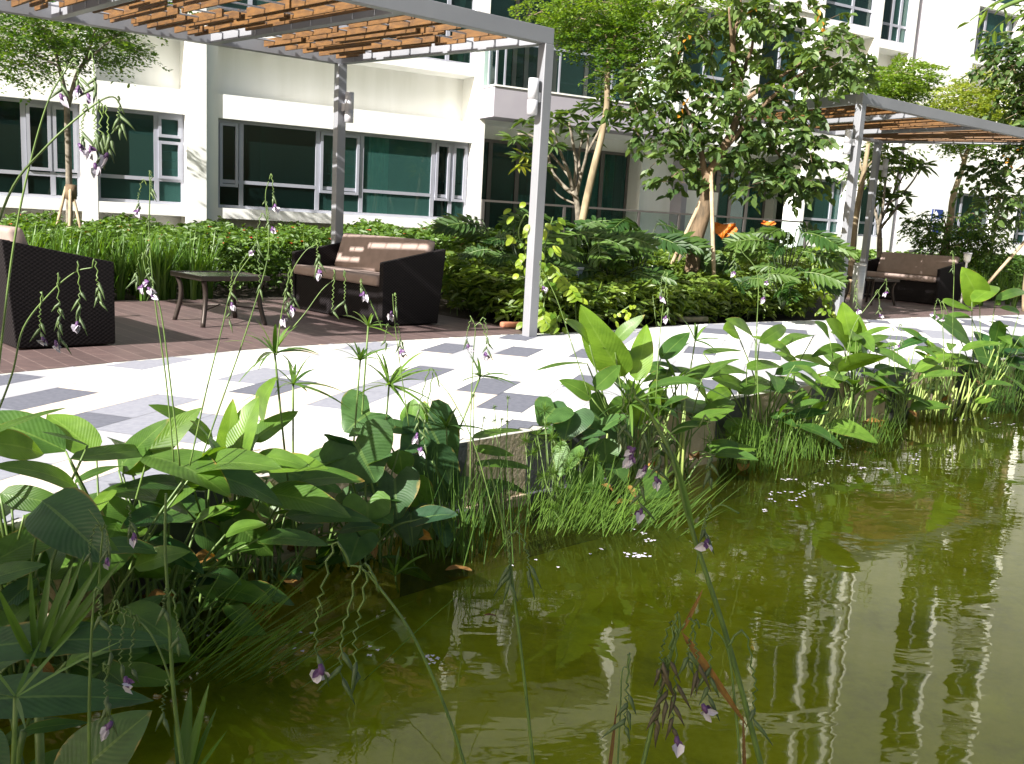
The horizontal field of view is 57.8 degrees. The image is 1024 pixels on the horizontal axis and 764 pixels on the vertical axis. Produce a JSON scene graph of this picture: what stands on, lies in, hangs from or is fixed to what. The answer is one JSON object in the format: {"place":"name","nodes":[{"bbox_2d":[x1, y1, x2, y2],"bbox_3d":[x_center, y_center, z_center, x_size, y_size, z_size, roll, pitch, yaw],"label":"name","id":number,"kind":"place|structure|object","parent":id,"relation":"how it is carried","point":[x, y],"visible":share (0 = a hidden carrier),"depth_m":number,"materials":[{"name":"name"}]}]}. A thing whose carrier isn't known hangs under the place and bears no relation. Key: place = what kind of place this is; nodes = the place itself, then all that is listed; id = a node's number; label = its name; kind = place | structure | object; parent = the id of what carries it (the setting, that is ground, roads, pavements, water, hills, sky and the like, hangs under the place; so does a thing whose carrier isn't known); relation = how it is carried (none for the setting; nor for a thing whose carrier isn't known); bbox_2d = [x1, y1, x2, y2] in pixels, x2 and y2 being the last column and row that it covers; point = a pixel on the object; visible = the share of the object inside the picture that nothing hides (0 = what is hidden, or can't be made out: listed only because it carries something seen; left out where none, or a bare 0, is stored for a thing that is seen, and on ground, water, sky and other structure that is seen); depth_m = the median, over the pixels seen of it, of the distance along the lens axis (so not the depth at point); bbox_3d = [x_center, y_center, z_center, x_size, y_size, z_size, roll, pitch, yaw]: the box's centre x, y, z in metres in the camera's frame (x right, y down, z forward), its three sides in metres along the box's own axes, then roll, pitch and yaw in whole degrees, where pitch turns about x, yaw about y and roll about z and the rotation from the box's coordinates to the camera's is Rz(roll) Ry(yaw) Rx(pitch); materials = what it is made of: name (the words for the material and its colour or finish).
{"place":"outdoors","nodes":[
{"label":"outdoors","id":0,"kind":"place"},
{"bbox_2d":[0,50,96,362],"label":"flowering stem","id":1,"kind":"object","parent":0,"point":[64,100],"visible":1,"depth_m":2.12,"materials":[{"name":"green plant"}]},
{"bbox_2d":[0,259,107,407],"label":"flowering stem","id":2,"kind":"object","parent":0,"point":[76,327],"visible":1,"depth_m":2.30,"materials":[{"name":"green plant"}]},
{"bbox_2d":[0,96,134,221],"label":"flowering stem","id":3,"kind":"object","parent":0,"point":[97,144],"visible":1,"depth_m":1.94,"materials":[{"name":"green plant"}]},
{"bbox_2d":[126,219,180,465],"bbox_3d":[-1.131,-0.116,2.918,0.164,0.782,0.037,3,10,0],"label":"flowering stem","id":4,"kind":"object","parent":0,"point":[150,291],"visible":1,"depth_m":2.89,"materials":[{"name":"green plant"}]},
{"bbox_2d":[0,299,521,373],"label":"deck","id":5,"kind":"structure","parent":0,"point":[136,333],"depth_m":8.65,"materials":[{"name":"brown wood"}]},
{"bbox_2d":[0,225,114,347],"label":"wicker sofa","id":6,"kind":"object","parent":5,"relation":"on","point":[35,270],"visible":0.96,"depth_m":6.93,"materials":[{"name":"brown wicker"}]},
{"bbox_2d":[170,271,269,327],"bbox_3d":[-2.859,-0.818,9.090,0.700,0.488,0.700,-6,13,-42],"label":"coffee table","id":7,"kind":"object","parent":5,"relation":"on","point":[203,277],"visible":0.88,"depth_m":9.03,"materials":[{"name":"brown glass"}]},
{"bbox_2d":[0,0,553,336],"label":"pergola","id":8,"kind":"object","parent":5,"relation":"on","point":[310,30],"visible":0.97,"depth_m":9.09,"materials":[{"name":"paint"}]},
{"bbox_2d":[291,233,445,325],"bbox_3d":[-1.652,-1.189,10.358,0.829,0.880,1.880,-6,13,-42],"label":"wicker sofa","id":9,"kind":"object","parent":5,"relation":"on","point":[408,272],"visible":0.88,"depth_m":9.93,"materials":[{"name":"brown wicker"}]},
{"bbox_2d":[1,274,1021,498],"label":"planting bed soil","id":10,"kind":"structure","parent":0,"point":[220,292],"depth_m":12.63,"materials":[{"name":"brown soil"}]},
{"bbox_2d":[0,0,199,226],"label":"staked tree","id":11,"kind":"object","parent":10,"relation":"on","point":[60,45],"visible":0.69,"depth_m":12.78,"materials":[{"name":"green plant"}]},
{"bbox_2d":[0,210,518,300],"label":"hedge","id":12,"kind":"object","parent":10,"relation":"on","point":[287,240],"visible":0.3,"depth_m":12.78,"materials":[{"name":"green plant"}]},
{"bbox_2d":[430,208,577,250],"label":"philodendron","id":13,"kind":"object","parent":10,"relation":"on","point":[456,226],"visible":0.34,"depth_m":12.22,"materials":[{"name":"green plant"}]},
{"bbox_2d":[0,0,1023,286],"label":"apartment building","id":14,"kind":"structure","parent":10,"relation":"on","point":[214,132],"depth_m":17.96,"materials":[{"name":"paint"}]},
{"bbox_2d":[0,97,80,199],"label":"window","id":15,"kind":"structure","parent":14,"relation":"in","point":[19,122],"depth_m":14.87,"materials":[{"name":"metal"}]},
{"bbox_2d":[96,106,183,205],"bbox_3d":[-6.268,-3.789,15.672,1.380,1.516,0.190,-2,11,-29],"label":"window","id":16,"kind":"structure","parent":14,"relation":"in","point":[120,181],"depth_m":15.61,"materials":[{"name":"metal"}]},
{"bbox_2d":[218,119,468,218],"bbox_3d":[-3.055,-3.911,17.421,4.860,1.516,0.190,-2,11,-29],"label":"window","id":17,"kind":"structure","parent":14,"relation":"in","point":[299,159],"depth_m":16.96,"materials":[{"name":"metal"}]},
{"bbox_2d":[218,0,475,64],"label":"window","id":18,"kind":"structure","parent":14,"relation":"in","point":[464,58],"depth_m":17.85,"materials":[{"name":"metal"}]},
{"bbox_2d":[481,138,629,243],"bbox_3d":[0.612,-3.959,20.662,4.679,2.577,0.054,-2,11,-29],"label":"sliding door","id":19,"kind":"structure","parent":14,"relation":"in","point":[610,187],"depth_m":20.77,"materials":[{"name":"green glass"}]},
{"bbox_2d":[487,0,630,100],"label":"sliding door","id":20,"kind":"structure","parent":14,"relation":"in","point":[521,65],"depth_m":19.95,"materials":[{"name":"teal metal"}]},
{"bbox_2d":[682,8,730,95],"bbox_3d":[4.340,-7.375,20.820,1.600,1.796,0.054,-2,11,-29],"label":"window","id":21,"kind":"structure","parent":14,"relation":"in","point":[697,68],"depth_m":20.84,"materials":[{"name":"metal"}]},
{"bbox_2d":[715,164,767,251],"bbox_3d":[5.743,-4.153,23.455,1.617,2.577,0.054,-2,11,-29],"label":"sliding door","id":22,"kind":"structure","parent":14,"relation":"in","point":[736,210],"depth_m":23.47,"materials":[{"name":"glass"}]},
{"bbox_2d":[757,24,803,101],"bbox_3d":[6.271,-7.448,21.871,1.400,1.796,0.054,-2,11,-29],"label":"window","id":23,"kind":"structure","parent":14,"relation":"in","point":[775,54],"depth_m":21.84,"materials":[{"name":"metal"}]},
{"bbox_2d":[802,179,843,233],"bbox_3d":[7.680,-4.392,23.260,1.400,1.326,0.164,-2,11,-29],"label":"window","id":24,"kind":"structure","parent":14,"relation":"in","point":[820,214],"depth_m":23.28,"materials":[{"name":"glass"}]},
{"bbox_2d":[825,0,874,27],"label":"window","id":25,"kind":"structure","parent":14,"relation":"in","point":[864,9],"depth_m":22.60,"materials":[{"name":"metal"}]},
{"bbox_2d":[881,0,910,43],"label":"window","id":26,"kind":"structure","parent":14,"relation":"in","point":[893,9],"depth_m":23.29,"materials":[{"name":"metal"}]},
{"bbox_2d":[974,8,1015,62],"bbox_3d":[12.993,-9.345,25.127,1.760,1.266,0.054,-2,11,-29],"label":"window","id":27,"kind":"structure","parent":14,"relation":"in","point":[991,20],"depth_m":25.08,"materials":[{"name":"metal"}]},
{"bbox_2d":[457,230,579,276],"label":"philodendron","id":28,"kind":"object","parent":10,"relation":"on","point":[564,267],"visible":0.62,"depth_m":10.98,"materials":[{"name":"green plant"}]},
{"bbox_2d":[516,217,587,333],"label":"climbing plant","id":29,"kind":"object","parent":10,"relation":"on","point":[552,272],"visible":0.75,"depth_m":9.74,"materials":[{"name":"green plant"}]},
{"bbox_2d":[495,85,629,223],"bbox_3d":[0.904,-3.404,16.471,2.528,3.480,1.582,3,10,0],"label":"frangipani tree","id":30,"kind":"object","parent":10,"relation":"on","point":[573,190],"visible":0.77,"depth_m":16.19,"materials":[{"name":"green plant"}]},
{"bbox_2d":[498,207,638,259],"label":"philodendron","id":31,"kind":"object","parent":10,"relation":"on","point":[598,236],"visible":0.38,"depth_m":11.93,"materials":[{"name":"green plant"}]},
{"bbox_2d":[525,229,661,270],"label":"philodendron","id":32,"kind":"object","parent":10,"relation":"on","point":[642,242],"visible":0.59,"depth_m":11.70,"materials":[{"name":"green plant"}]},
{"bbox_2d":[564,243,677,284],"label":"philodendron","id":33,"kind":"object","parent":10,"relation":"on","point":[650,273],"visible":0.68,"depth_m":11.56,"materials":[{"name":"green plant"}]},
{"bbox_2d":[507,0,751,219],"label":"slender tree","id":34,"kind":"object","parent":10,"relation":"on","point":[610,30],"visible":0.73,"depth_m":15.11,"materials":[{"name":"green plant"}]},
{"bbox_2d":[441,242,820,328],"bbox_3d":[2.494,-1.664,14.770,4.806,0.974,10.689,10,12,35],"label":"glossy groundcover","id":35,"kind":"object","parent":10,"relation":"on","point":[480,286],"visible":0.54,"depth_m":11.31,"materials":[{"name":"green plant"}]},
{"bbox_2d":[712,267,801,307],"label":"philodendron","id":36,"kind":"object","parent":35,"relation":"on","point":[783,277],"visible":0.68,"depth_m":12.46,"materials":[{"name":"green plant"}]},
{"bbox_2d":[730,262,848,309],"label":"philodendron","id":37,"kind":"object","parent":35,"relation":"on","point":[830,284],"visible":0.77,"depth_m":12.49,"materials":[{"name":"green plant"}]},
{"bbox_2d":[565,215,712,269],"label":"philodendron","id":38,"kind":"object","parent":10,"relation":"on","point":[680,242],"visible":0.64,"depth_m":12.55,"materials":[{"name":"green plant"}]},
{"bbox_2d":[601,0,880,280],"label":"round leaved tree","id":39,"kind":"object","parent":10,"relation":"on","point":[808,61],"visible":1,"depth_m":12.87,"materials":[{"name":"green plant"}]},
{"bbox_2d":[722,221,858,299],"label":"tree fern","id":40,"kind":"object","parent":10,"relation":"on","point":[829,242],"visible":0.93,"depth_m":13.12,"materials":[{"name":"green plant"}]},
{"bbox_2d":[816,53,950,297],"bbox_3d":[7.128,-4.052,18.502,2.930,4.763,2.304,-6,14,-44],"label":"thin tree","id":41,"kind":"object","parent":10,"relation":"on","point":[906,83],"visible":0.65,"depth_m":18.12,"materials":[{"name":"green plant"}]},
{"bbox_2d":[839,144,938,257],"bbox_3d":[7.829,-3.403,19.565,2.098,3.193,1.509,3,10,0],"label":"frangipani tree","id":42,"kind":"object","parent":10,"relation":"on","point":[894,196],"visible":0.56,"depth_m":19.55,"materials":[{"name":"green plant"}]},
{"bbox_2d":[895,204,1020,270],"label":"clipped shrub","id":43,"kind":"object","parent":10,"relation":"on","point":[982,244],"visible":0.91,"depth_m":19.49,"materials":[{"name":"green plant"}]},
{"bbox_2d":[915,64,1022,252],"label":"thin tree","id":44,"kind":"object","parent":10,"relation":"on","point":[982,107],"visible":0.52,"depth_m":19.92,"materials":[{"name":"green plant"}]},
{"bbox_2d":[950,9,1023,311],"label":"round leaved tree","id":45,"kind":"object","parent":10,"relation":"on","point":[1012,65],"visible":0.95,"depth_m":16.99,"materials":[{"name":"green plant"}]},
{"bbox_2d":[960,251,1023,299],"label":"hedge","id":46,"kind":"object","parent":10,"relation":"on","point":[1017,261],"visible":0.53,"depth_m":20.77,"materials":[{"name":"green plant"}]},
{"bbox_2d":[0,422,1023,763],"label":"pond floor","id":47,"kind":"structure","parent":0,"point":[872,612],"depth_m":4.16,"materials":[{"name":"green liquid"}]},
{"bbox_2d":[0,357,1023,728],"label":"pond wall","id":48,"kind":"structure","parent":47,"relation":"on","point":[732,483],"depth_m":5.17,"materials":[{"name":"concrete"}]},
{"bbox_2d":[827,399,906,469],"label":"dwarf papyrus","id":49,"kind":"object","parent":47,"relation":"on","point":[887,438],"visible":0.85,"depth_m":7.25,"materials":[{"name":"green plant"}]},
{"bbox_2d":[0,315,1023,524],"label":"path","id":50,"kind":"structure","parent":0,"point":[306,417],"depth_m":6.32,"materials":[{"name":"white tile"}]},
{"bbox_2d":[676,608,772,763],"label":"flowering stem","id":51,"kind":"object","parent":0,"point":[708,711],"visible":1,"depth_m":1.59,"materials":[{"name":"green plant"}]},
{"bbox_2d":[832,297,1023,319],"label":"deck","id":52,"kind":"structure","parent":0,"point":[903,309],"depth_m":16.76,"materials":[{"name":"brown wood"}]},
{"bbox_2d":[724,92,1023,315],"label":"pergola","id":53,"kind":"object","parent":52,"relation":"on","point":[877,121],"visible":0.79,"depth_m":15.22,"materials":[{"name":"paint"}]},
{"bbox_2d":[864,252,965,304],"bbox_3d":[8.004,-2.124,18.766,0.829,0.933,1.880,-3,12,-32],"label":"wicker sofa","id":54,"kind":"object","parent":52,"relation":"on","point":[926,279],"visible":0.7,"depth_m":18.45,"materials":[{"name":"brown wicker"}]},
{"label":"water","id":55,"kind":"structure","parent":0,"visible":0},
{"bbox_2d":[0,595,111,763],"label":"water canna","id":56,"kind":"object","parent":55,"relation":"in","point":[20,611],"visible":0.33,"depth_m":2.46,"materials":[{"name":"green plant"}]},
{"bbox_2d":[0,628,120,763],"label":"umbrella sedge","id":57,"kind":"object","parent":55,"relation":"in","point":[17,707],"visible":0.99,"depth_m":1.69,"materials":[{"name":"green plant"}]},
{"bbox_2d":[0,553,121,763],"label":"sword leaved plant","id":58,"kind":"object","parent":55,"relation":"in","point":[56,626],"visible":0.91,"depth_m":2.03,"materials":[{"name":"green plant"}]},
{"bbox_2d":[0,561,172,763],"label":"water canna","id":59,"kind":"object","parent":55,"relation":"in","point":[58,694],"visible":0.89,"depth_m":1.93,"materials":[{"name":"green plant"}]},
{"bbox_2d":[0,525,190,685],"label":"water canna","id":60,"kind":"object","parent":55,"relation":"in","point":[146,610],"visible":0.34,"depth_m":2.87,"materials":[{"name":"green plant"}]},
{"bbox_2d":[0,408,200,719],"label":"water canna","id":61,"kind":"object","parent":55,"relation":"in","point":[58,526],"visible":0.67,"depth_m":2.82,"materials":[{"name":"green plant"}]},
{"bbox_2d":[87,586,117,763],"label":"flowering stem","id":62,"kind":"object","parent":55,"relation":"in","point":[106,728],"visible":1,"depth_m":1.61,"materials":[{"name":"green plant"}]},
{"bbox_2d":[0,408,281,614],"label":"water canna","id":63,"kind":"object","parent":55,"relation":"in","point":[226,472],"visible":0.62,"depth_m":3.25,"materials":[{"name":"green plant"}]},
{"bbox_2d":[155,493,183,763],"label":"flowering stem","id":64,"kind":"object","parent":55,"relation":"in","point":[166,613],"visible":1,"depth_m":1.71,"materials":[{"name":"green plant"}]},
{"bbox_2d":[107,599,169,693],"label":"flowering stem","id":65,"kind":"object","parent":64,"relation":"attached to","point":[127,682],"visible":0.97,"depth_m":1.70,"materials":[{"name":"green plant"}]},
{"bbox_2d":[67,504,328,651],"bbox_3d":[-1.134,0.681,3.431,0.904,0.542,0.688,2,10,-9],"label":"water canna","id":66,"kind":"object","parent":55,"relation":"in","point":[252,591],"visible":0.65,"depth_m":3.35,"materials":[{"name":"green plant"}]},
{"bbox_2d":[174,684,226,763],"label":"sword leaved plant","id":67,"kind":"object","parent":55,"relation":"in","point":[192,747],"visible":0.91,"depth_m":1.97,"materials":[{"name":"green plant"}]},
{"bbox_2d":[101,377,371,610],"bbox_3d":[-1.030,0.461,3.553,1.017,0.943,0.694,0,10,-17],"label":"water canna","id":68,"kind":"object","parent":55,"relation":"in","point":[304,499],"visible":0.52,"depth_m":3.56,"materials":[{"name":"green plant"}]},
{"bbox_2d":[202,174,279,453],"bbox_3d":[-0.919,-0.188,3.118,0.284,1.016,0.037,4,10,7],"label":"flowering stem","id":69,"kind":"object","parent":68,"relation":"attached to","point":[275,208],"visible":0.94,"depth_m":3.08,"materials":[{"name":"green plant"}]},
{"bbox_2d":[225,323,317,593],"bbox_3d":[-0.957,0.321,3.719,0.356,1.165,0.433,-1,11,-24],"label":"umbrella sedge","id":70,"kind":"object","parent":55,"relation":"in","point":[273,348],"visible":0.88,"depth_m":3.62,"materials":[{"name":"green plant"}]},
{"bbox_2d":[236,476,380,590],"bbox_3d":[-1.019,0.608,3.850,0.903,0.557,0.712,0,10,-15],"label":"water canna","id":71,"kind":"object","parent":55,"relation":"in","point":[266,512],"visible":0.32,"depth_m":3.89,"materials":[{"name":"green plant"}]},
{"bbox_2d":[155,521,481,694],"bbox_3d":[-0.678,0.747,3.115,1.108,0.501,0.486,0,10,-18],"label":"dwarf papyrus","id":72,"kind":"object","parent":55,"relation":"on","point":[233,640],"visible":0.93,"depth_m":3.12,"materials":[{"name":"green plant"}]},
{"bbox_2d":[275,483,431,580],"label":"water canna","id":73,"kind":"object","parent":55,"relation":"in","point":[403,561],"visible":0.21,"depth_m":4.17,"materials":[{"name":"green plant"}]},
{"bbox_2d":[269,389,457,579],"bbox_3d":[-0.688,0.469,4.071,0.794,0.790,0.544,-1,11,-24],"label":"taro plant","id":74,"kind":"object","parent":55,"relation":"in","point":[367,455],"visible":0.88,"depth_m":4.01,"materials":[{"name":"green plant"}]},
{"bbox_2d":[309,541,465,763],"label":"flowering stem","id":75,"kind":"object","parent":55,"relation":"in","point":[319,674],"visible":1,"depth_m":1.64,"materials":[{"name":"green plant"}]},
{"bbox_2d":[339,352,441,571],"bbox_3d":[-0.553,0.349,4.136,0.451,1.012,0.339,3,10,0],"label":"umbrella sedge","id":76,"kind":"object","parent":55,"relation":"in","point":[396,377],"visible":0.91,"depth_m":4.09,"materials":[{"name":"green plant"}]},
{"bbox_2d":[361,399,469,552],"bbox_3d":[-0.406,0.435,4.482,0.466,0.745,0.499,7,10,20],"label":"taro plant","id":77,"kind":"object","parent":55,"relation":"in","point":[442,449],"visible":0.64,"depth_m":4.36,"materials":[{"name":"green plant"}]},
{"bbox_2d":[367,442,535,571],"bbox_3d":[-0.346,0.522,4.277,0.898,0.587,0.509,-1,11,-23],"label":"dwarf papyrus","id":78,"kind":"object","parent":55,"relation":"on","point":[456,539],"visible":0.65,"depth_m":4.30,"materials":[{"name":"green plant"}]},
{"bbox_2d":[435,393,535,541],"bbox_3d":[-0.192,0.406,4.633,0.645,0.732,0.419,1,10,-14],"label":"dwarf papyrus","id":79,"kind":"object","parent":55,"relation":"on","point":[499,493],"visible":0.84,"depth_m":4.70,"materials":[{"name":"green plant"}]},
{"bbox_2d":[472,428,533,532],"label":"water canna","id":80,"kind":"object","parent":55,"relation":"in","point":[491,449],"visible":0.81,"depth_m":4.70,"materials":[{"name":"green plant"}]},
{"bbox_2d":[487,461,541,763],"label":"flowering stem","id":81,"kind":"object","parent":55,"relation":"in","point":[507,575],"visible":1,"depth_m":1.67,"materials":[{"name":"green plant"}]},
{"bbox_2d":[486,399,638,540],"bbox_3d":[0.272,0.440,4.783,0.834,0.666,0.461,3,10,0],"label":"dwarf papyrus","id":82,"kind":"object","parent":55,"relation":"on","point":[538,447],"visible":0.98,"depth_m":4.76,"materials":[{"name":"green plant"}]},
{"bbox_2d":[477,447,676,540],"bbox_3d":[0.346,0.602,4.761,1.029,0.494,0.400,0,10,-19],"label":"dwarf papyrus","id":83,"kind":"object","parent":55,"relation":"in","point":[582,517],"visible":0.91,"depth_m":4.76,"materials":[{"name":"green plant"}]},
{"bbox_2d":[534,391,674,518],"bbox_3d":[0.554,0.455,5.198,0.915,0.750,0.403,2,10,-8],"label":"taro plant","id":84,"kind":"object","parent":55,"relation":"in","point":[569,423],"visible":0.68,"depth_m":5.16,"materials":[{"name":"green plant"}]},
{"bbox_2d":[535,305,746,499],"bbox_3d":[0.883,0.137,5.448,2.145,1.150,0.667,-3,12,-34],"label":"water canna","id":85,"kind":"object","parent":55,"relation":"in","point":[612,357],"visible":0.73,"depth_m":5.38,"materials":[{"name":"green plant"}]},
{"bbox_2d":[602,373,693,505],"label":"umbrella sedge","id":86,"kind":"object","parent":55,"relation":"in","point":[628,391],"visible":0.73,"depth_m":5.28,"materials":[{"name":"green plant"}]},
{"bbox_2d":[570,459,740,539],"bbox_3d":[0.791,0.608,4.875,0.922,0.578,0.478,0,10,-20],"label":"dwarf papyrus","id":87,"kind":"object","parent":55,"relation":"in","point":[667,506],"visible":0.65,"depth_m":4.87,"materials":[{"name":"green plant"}]},
{"bbox_2d":[617,387,762,763],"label":"flowering stem","id":88,"kind":"object","parent":55,"relation":"in","point":[642,470],"visible":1,"depth_m":1.80,"materials":[{"name":"green plant"}]},
{"bbox_2d":[641,589,747,763],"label":"flowering stem","id":89,"kind":"object","parent":55,"relation":"in","point":[678,746],"visible":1,"depth_m":1.60,"materials":[{"name":"green plant"}]},
{"bbox_2d":[634,359,757,487],"bbox_3d":[1.164,0.263,5.799,0.894,0.813,0.760,-5,13,-39],"label":"water canna","id":90,"kind":"object","parent":55,"relation":"in","point":[724,448],"visible":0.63,"depth_m":5.84,"materials":[{"name":"green plant"}]},
{"bbox_2d":[700,401,809,481],"bbox_3d":[1.569,0.362,6.139,0.629,0.502,0.857,9,11,32],"label":"dwarf papyrus","id":91,"kind":"object","parent":55,"relation":"on","point":[743,436],"visible":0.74,"depth_m":6.17,"materials":[{"name":"green plant"}]},
{"bbox_2d":[693,317,843,464],"bbox_3d":[1.683,0.056,6.485,1.735,1.050,0.791,-2,11,-27],"label":"water canna","id":92,"kind":"object","parent":55,"relation":"in","point":[746,386],"visible":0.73,"depth_m":6.44,"materials":[{"name":"green plant"}]},
{"bbox_2d":[749,404,840,471],"bbox_3d":[1.932,0.364,6.551,0.767,0.502,0.472,-1,11,-23],"label":"dwarf papyrus","id":93,"kind":"object","parent":55,"relation":"in","point":[785,440],"visible":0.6,"depth_m":6.55,"materials":[{"name":"green plant"}]},
{"bbox_2d":[778,390,850,453],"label":"reed clump","id":94,"kind":"object","parent":55,"relation":"on","point":[834,412],"visible":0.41,"depth_m":6.94,"materials":[{"name":"green plant"}]},
{"bbox_2d":[751,336,888,459],"bbox_3d":[2.151,0.137,6.678,0.983,0.875,0.738,9,11,32],"label":"water canna","id":95,"kind":"object","parent":55,"relation":"in","point":[849,429],"visible":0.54,"depth_m":6.62,"materials":[{"name":"green plant"}]},
{"bbox_2d":[795,302,915,439],"bbox_3d":[2.688,-0.100,7.557,1.152,1.098,1.149,3,10,0],"label":"water canna","id":96,"kind":"object","parent":55,"relation":"in","point":[862,339],"visible":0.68,"depth_m":7.46,"materials":[{"name":"green plant"}]},
{"bbox_2d":[861,342,964,431],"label":"water canna","id":97,"kind":"object","parent":55,"relation":"in","point":[930,366],"visible":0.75,"depth_m":7.98,"materials":[{"name":"green plant"}]},
{"bbox_2d":[901,355,971,425],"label":"reed clump","id":98,"kind":"object","parent":55,"relation":"on","point":[925,396],"visible":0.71,"depth_m":8.29,"materials":[{"name":"green plant"}]},
{"bbox_2d":[893,328,1012,420],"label":"water canna","id":99,"kind":"object","parent":55,"relation":"in","point":[917,338],"visible":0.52,"depth_m":8.53,"materials":[{"name":"green plant"}]},
{"bbox_2d":[921,267,1023,410],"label":"water canna","id":100,"kind":"object","parent":55,"relation":"in","point":[976,288],"visible":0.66,"depth_m":9.11,"materials":[{"name":"green plant"}]},
{"bbox_2d":[948,353,1023,416],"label":"dwarf papyrus","id":101,"kind":"object","parent":55,"relation":"on","point":[1000,400],"visible":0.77,"depth_m":8.91,"materials":[{"name":"green plant"}]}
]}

